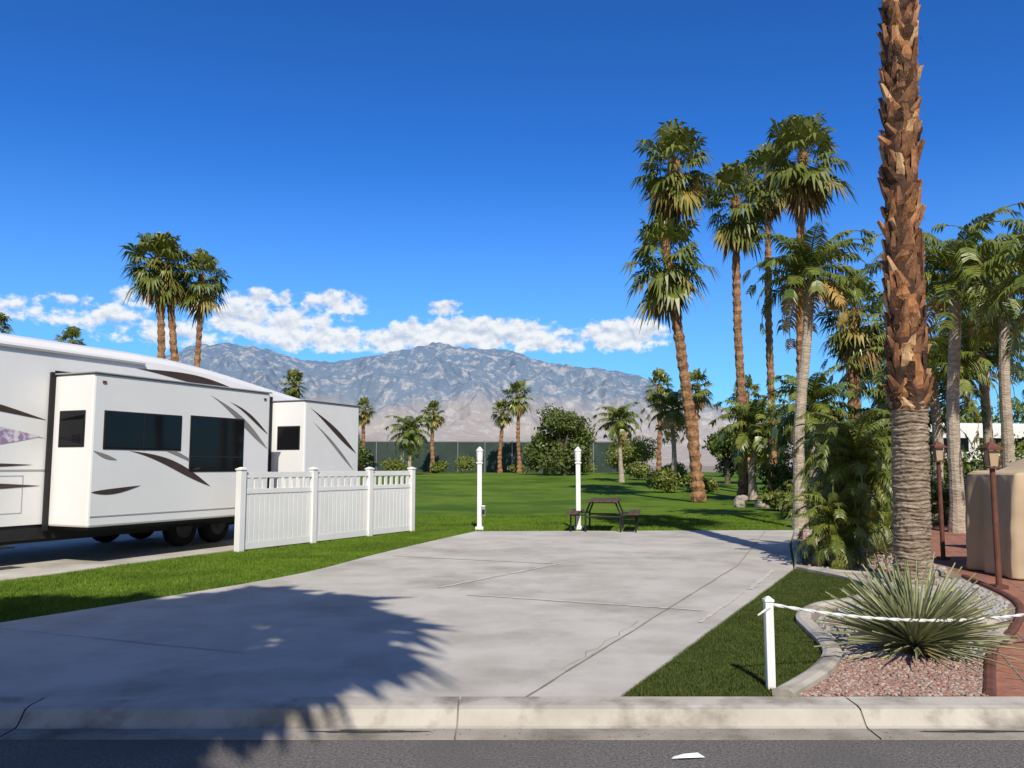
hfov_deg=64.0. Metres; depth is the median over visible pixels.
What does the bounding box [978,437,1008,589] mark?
garden lamp
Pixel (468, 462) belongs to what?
shrub
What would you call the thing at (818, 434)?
pygmy date palm
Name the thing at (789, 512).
sago cycad
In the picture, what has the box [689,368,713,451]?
fan palm
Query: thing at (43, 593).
lawn
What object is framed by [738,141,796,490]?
fan palm
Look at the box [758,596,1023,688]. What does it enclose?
rope barrier
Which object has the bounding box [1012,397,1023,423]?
shade tree
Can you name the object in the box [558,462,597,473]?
shrub
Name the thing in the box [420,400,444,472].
fan palm
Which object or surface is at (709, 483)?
shrub
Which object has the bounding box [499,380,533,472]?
fan palm
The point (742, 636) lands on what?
turf blades
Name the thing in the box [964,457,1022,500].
shrub
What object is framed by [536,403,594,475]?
shade tree
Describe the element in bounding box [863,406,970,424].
shade tree
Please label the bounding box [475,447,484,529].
white lamp post
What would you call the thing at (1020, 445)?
shrub
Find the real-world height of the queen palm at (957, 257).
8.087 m
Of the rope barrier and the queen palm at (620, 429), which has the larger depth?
the queen palm at (620, 429)
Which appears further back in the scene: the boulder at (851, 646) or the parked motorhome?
the parked motorhome
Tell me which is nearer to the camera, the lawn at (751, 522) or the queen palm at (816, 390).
the lawn at (751, 522)
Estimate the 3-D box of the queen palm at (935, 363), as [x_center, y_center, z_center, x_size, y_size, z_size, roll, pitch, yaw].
[12.813,0.965,24.951,4.465,6.259,4.245,0,-6,0]
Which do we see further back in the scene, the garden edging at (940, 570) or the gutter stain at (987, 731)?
the garden edging at (940, 570)
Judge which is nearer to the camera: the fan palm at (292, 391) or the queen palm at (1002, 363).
the queen palm at (1002, 363)
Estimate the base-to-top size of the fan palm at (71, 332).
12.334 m
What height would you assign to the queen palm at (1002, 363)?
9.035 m
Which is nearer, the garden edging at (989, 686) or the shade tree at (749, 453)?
the garden edging at (989, 686)
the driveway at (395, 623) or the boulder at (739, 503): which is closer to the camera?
the driveway at (395, 623)
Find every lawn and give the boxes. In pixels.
[0,472,934,700]
[415,514,788,531]
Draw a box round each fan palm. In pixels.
[0,312,13,333]
[54,326,86,345]
[118,232,190,358]
[126,234,201,361]
[174,247,232,366]
[278,369,307,398]
[356,396,376,470]
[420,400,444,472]
[491,399,514,472]
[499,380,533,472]
[618,118,725,501]
[643,367,673,470]
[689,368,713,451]
[698,159,779,495]
[726,373,764,465]
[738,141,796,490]
[759,109,857,473]
[813,268,885,426]
[876,0,936,585]
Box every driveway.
[0,524,234,581]
[0,530,793,712]
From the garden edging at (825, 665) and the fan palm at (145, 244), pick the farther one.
the fan palm at (145, 244)
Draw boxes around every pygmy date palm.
[783,409,930,564]
[783,485,892,570]
[791,408,891,536]
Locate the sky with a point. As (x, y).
(367, 177)
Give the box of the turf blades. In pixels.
[623,568,865,696]
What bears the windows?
in the parked motorhome
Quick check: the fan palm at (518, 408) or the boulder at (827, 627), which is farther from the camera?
the fan palm at (518, 408)
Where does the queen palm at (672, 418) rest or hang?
on the lawn at (43, 593)
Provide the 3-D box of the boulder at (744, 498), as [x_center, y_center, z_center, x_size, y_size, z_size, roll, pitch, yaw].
[10.011,5.101,35.919,0.655,0.504,0.776,0,-6,0]
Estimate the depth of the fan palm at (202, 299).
46.93 m
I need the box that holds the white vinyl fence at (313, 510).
[234,467,415,551]
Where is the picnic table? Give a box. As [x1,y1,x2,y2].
[566,498,639,531]
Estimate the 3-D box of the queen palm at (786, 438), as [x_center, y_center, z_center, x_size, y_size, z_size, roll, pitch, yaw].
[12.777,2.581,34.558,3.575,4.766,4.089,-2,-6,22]
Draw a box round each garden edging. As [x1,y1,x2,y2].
[772,565,880,697]
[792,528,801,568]
[811,566,946,577]
[961,574,1023,696]
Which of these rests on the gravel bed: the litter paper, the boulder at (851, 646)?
the boulder at (851, 646)
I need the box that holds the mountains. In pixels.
[165,342,792,465]
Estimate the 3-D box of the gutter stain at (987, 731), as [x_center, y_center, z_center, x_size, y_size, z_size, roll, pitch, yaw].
[2.928,2.206,5.208,0.738,0.001,0.054,0,-6,0]
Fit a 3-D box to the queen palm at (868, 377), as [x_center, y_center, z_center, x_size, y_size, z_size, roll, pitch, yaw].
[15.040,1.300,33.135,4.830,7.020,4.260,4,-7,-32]
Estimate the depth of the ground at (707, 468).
157.41 m
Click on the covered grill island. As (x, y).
(978, 514)
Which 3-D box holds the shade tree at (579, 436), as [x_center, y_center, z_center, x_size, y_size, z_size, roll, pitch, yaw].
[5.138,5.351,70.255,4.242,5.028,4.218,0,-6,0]
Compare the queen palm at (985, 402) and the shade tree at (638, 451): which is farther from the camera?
the shade tree at (638, 451)
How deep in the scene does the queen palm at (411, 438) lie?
75.51 m
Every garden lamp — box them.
[929,438,950,559]
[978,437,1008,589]
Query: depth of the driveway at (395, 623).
8.16 m
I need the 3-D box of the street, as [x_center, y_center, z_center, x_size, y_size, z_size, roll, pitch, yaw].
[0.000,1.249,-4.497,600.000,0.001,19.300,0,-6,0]
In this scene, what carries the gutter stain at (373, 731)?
on the curb
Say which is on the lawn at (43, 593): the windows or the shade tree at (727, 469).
the shade tree at (727, 469)
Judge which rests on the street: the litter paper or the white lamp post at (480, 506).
the litter paper
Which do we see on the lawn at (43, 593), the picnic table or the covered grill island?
the picnic table
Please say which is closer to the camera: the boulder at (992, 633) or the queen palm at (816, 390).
the boulder at (992, 633)
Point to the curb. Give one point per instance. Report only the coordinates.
(510, 718)
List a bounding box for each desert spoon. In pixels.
[810,550,1023,671]
[869,520,892,554]
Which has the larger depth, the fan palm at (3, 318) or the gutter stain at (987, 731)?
the fan palm at (3, 318)
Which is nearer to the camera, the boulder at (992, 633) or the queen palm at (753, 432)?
the boulder at (992, 633)
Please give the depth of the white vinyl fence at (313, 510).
17.20 m
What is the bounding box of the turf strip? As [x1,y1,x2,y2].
[622,583,862,696]
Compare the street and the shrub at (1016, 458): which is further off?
the shrub at (1016, 458)
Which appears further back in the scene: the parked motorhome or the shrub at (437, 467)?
the shrub at (437, 467)
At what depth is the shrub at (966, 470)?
25.36 m
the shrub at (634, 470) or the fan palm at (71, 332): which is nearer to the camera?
the shrub at (634, 470)
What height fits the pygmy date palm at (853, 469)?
2.497 m
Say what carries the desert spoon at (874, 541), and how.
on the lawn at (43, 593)
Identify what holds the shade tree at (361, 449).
on the lawn at (43, 593)
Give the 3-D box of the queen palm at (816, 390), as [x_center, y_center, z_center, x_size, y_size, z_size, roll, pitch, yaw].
[10.871,1.878,29.291,3.531,5.313,4.065,0,-6,0]
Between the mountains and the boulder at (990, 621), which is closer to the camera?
the boulder at (990, 621)
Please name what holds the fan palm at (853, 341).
on the lawn at (43, 593)
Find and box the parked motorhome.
[886,423,1023,470]
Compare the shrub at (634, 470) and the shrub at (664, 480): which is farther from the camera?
the shrub at (634, 470)
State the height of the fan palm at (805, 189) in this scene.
18.501 m
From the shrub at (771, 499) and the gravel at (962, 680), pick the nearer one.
the gravel at (962, 680)
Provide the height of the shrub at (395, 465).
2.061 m
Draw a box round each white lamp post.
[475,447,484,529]
[574,447,582,529]
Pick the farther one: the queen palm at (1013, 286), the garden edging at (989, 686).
the queen palm at (1013, 286)
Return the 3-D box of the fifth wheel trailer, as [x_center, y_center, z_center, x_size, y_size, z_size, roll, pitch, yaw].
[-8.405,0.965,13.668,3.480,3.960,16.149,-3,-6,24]
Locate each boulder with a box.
[733,495,748,501]
[733,499,745,506]
[754,500,768,507]
[824,623,842,630]
[846,644,858,650]
[968,617,999,627]
[978,631,1012,645]
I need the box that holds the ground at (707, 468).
[0,466,880,738]
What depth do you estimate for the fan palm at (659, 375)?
69.87 m
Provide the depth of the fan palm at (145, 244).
45.28 m
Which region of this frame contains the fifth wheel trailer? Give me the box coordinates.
[0,333,360,549]
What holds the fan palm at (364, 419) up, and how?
on the lawn at (43, 593)
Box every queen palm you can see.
[383,415,437,467]
[592,402,642,481]
[640,384,706,486]
[707,398,791,499]
[741,221,876,527]
[761,362,871,482]
[768,385,847,476]
[820,338,887,406]
[839,384,970,467]
[847,319,1012,519]
[859,201,1023,532]
[926,220,1023,467]
[928,271,1023,469]
[929,301,1023,469]
[961,218,1023,381]
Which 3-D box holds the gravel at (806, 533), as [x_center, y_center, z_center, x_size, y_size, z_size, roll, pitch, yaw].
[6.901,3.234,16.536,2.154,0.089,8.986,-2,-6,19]
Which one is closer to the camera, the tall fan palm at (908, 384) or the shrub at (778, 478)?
the tall fan palm at (908, 384)
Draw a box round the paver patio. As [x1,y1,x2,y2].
[930,521,1023,696]
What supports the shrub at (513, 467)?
on the lawn at (43, 593)
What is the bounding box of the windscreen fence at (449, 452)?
[358,440,618,472]
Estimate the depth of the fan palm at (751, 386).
65.95 m
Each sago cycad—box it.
[775,476,828,520]
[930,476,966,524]
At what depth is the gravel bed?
9.18 m
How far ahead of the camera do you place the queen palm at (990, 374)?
30.10 m
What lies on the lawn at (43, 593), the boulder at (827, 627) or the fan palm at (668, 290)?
the fan palm at (668, 290)
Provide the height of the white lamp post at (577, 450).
2.090 m
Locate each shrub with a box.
[380,457,407,470]
[429,460,449,472]
[453,456,475,471]
[507,463,526,472]
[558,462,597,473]
[624,461,651,478]
[643,467,683,492]
[646,462,689,478]
[682,474,719,491]
[756,458,806,492]
[758,489,792,511]
[870,500,933,547]
[929,440,985,490]
[930,435,1022,479]
[961,432,1023,468]
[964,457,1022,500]
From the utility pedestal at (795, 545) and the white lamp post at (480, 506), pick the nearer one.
the utility pedestal at (795, 545)
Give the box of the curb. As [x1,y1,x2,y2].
[0,697,1023,739]
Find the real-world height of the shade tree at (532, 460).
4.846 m
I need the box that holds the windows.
[943,438,1023,450]
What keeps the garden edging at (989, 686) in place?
on the gravel bed
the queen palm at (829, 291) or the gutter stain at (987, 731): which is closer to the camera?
the gutter stain at (987, 731)
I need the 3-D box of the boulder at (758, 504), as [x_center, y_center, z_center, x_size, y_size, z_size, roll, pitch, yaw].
[9.475,4.592,31.199,0.558,0.514,0.634,4,-7,-32]
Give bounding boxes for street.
[0,739,1023,767]
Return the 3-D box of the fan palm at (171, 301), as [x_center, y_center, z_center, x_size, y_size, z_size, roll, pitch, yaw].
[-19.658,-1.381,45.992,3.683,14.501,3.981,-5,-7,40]
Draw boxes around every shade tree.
[358,434,374,467]
[521,423,555,474]
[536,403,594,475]
[548,422,596,474]
[601,435,662,470]
[702,427,750,483]
[747,421,792,477]
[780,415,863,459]
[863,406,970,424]
[941,400,1019,422]
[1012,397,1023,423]
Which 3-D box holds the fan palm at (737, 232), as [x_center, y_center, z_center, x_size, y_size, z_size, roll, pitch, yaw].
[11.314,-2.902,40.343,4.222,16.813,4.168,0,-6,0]
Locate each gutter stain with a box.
[310,730,426,732]
[924,730,1019,732]
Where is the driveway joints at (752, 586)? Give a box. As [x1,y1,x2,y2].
[3,531,780,695]
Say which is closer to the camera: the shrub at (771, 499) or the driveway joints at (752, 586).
the driveway joints at (752, 586)
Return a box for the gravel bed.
[799,530,1015,697]
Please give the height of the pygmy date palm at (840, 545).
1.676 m
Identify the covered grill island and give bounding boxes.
[965,458,1023,579]
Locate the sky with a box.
[0,0,1023,423]
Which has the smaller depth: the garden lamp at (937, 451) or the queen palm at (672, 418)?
the garden lamp at (937, 451)
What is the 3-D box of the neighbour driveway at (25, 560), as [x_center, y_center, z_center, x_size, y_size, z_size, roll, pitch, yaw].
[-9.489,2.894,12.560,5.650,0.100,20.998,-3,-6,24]
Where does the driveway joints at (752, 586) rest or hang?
on the driveway at (395, 623)
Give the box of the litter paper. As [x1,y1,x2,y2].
[671,753,703,758]
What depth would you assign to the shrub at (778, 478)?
37.05 m
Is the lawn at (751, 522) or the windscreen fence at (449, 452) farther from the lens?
the windscreen fence at (449, 452)
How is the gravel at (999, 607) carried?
on the gravel bed
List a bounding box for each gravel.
[798,529,947,574]
[799,652,987,696]
[815,578,1009,659]
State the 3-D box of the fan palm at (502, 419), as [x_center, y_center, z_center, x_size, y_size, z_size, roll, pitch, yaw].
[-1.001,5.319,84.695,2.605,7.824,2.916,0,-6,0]
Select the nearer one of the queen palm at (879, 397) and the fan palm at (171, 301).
the queen palm at (879, 397)
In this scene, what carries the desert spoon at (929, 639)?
on the gravel bed
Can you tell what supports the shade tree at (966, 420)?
on the lawn at (43, 593)
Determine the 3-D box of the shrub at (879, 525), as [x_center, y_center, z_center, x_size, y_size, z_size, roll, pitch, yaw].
[7.380,2.744,16.046,1.254,1.018,1.218,0,-6,0]
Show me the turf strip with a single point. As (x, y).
(728, 664)

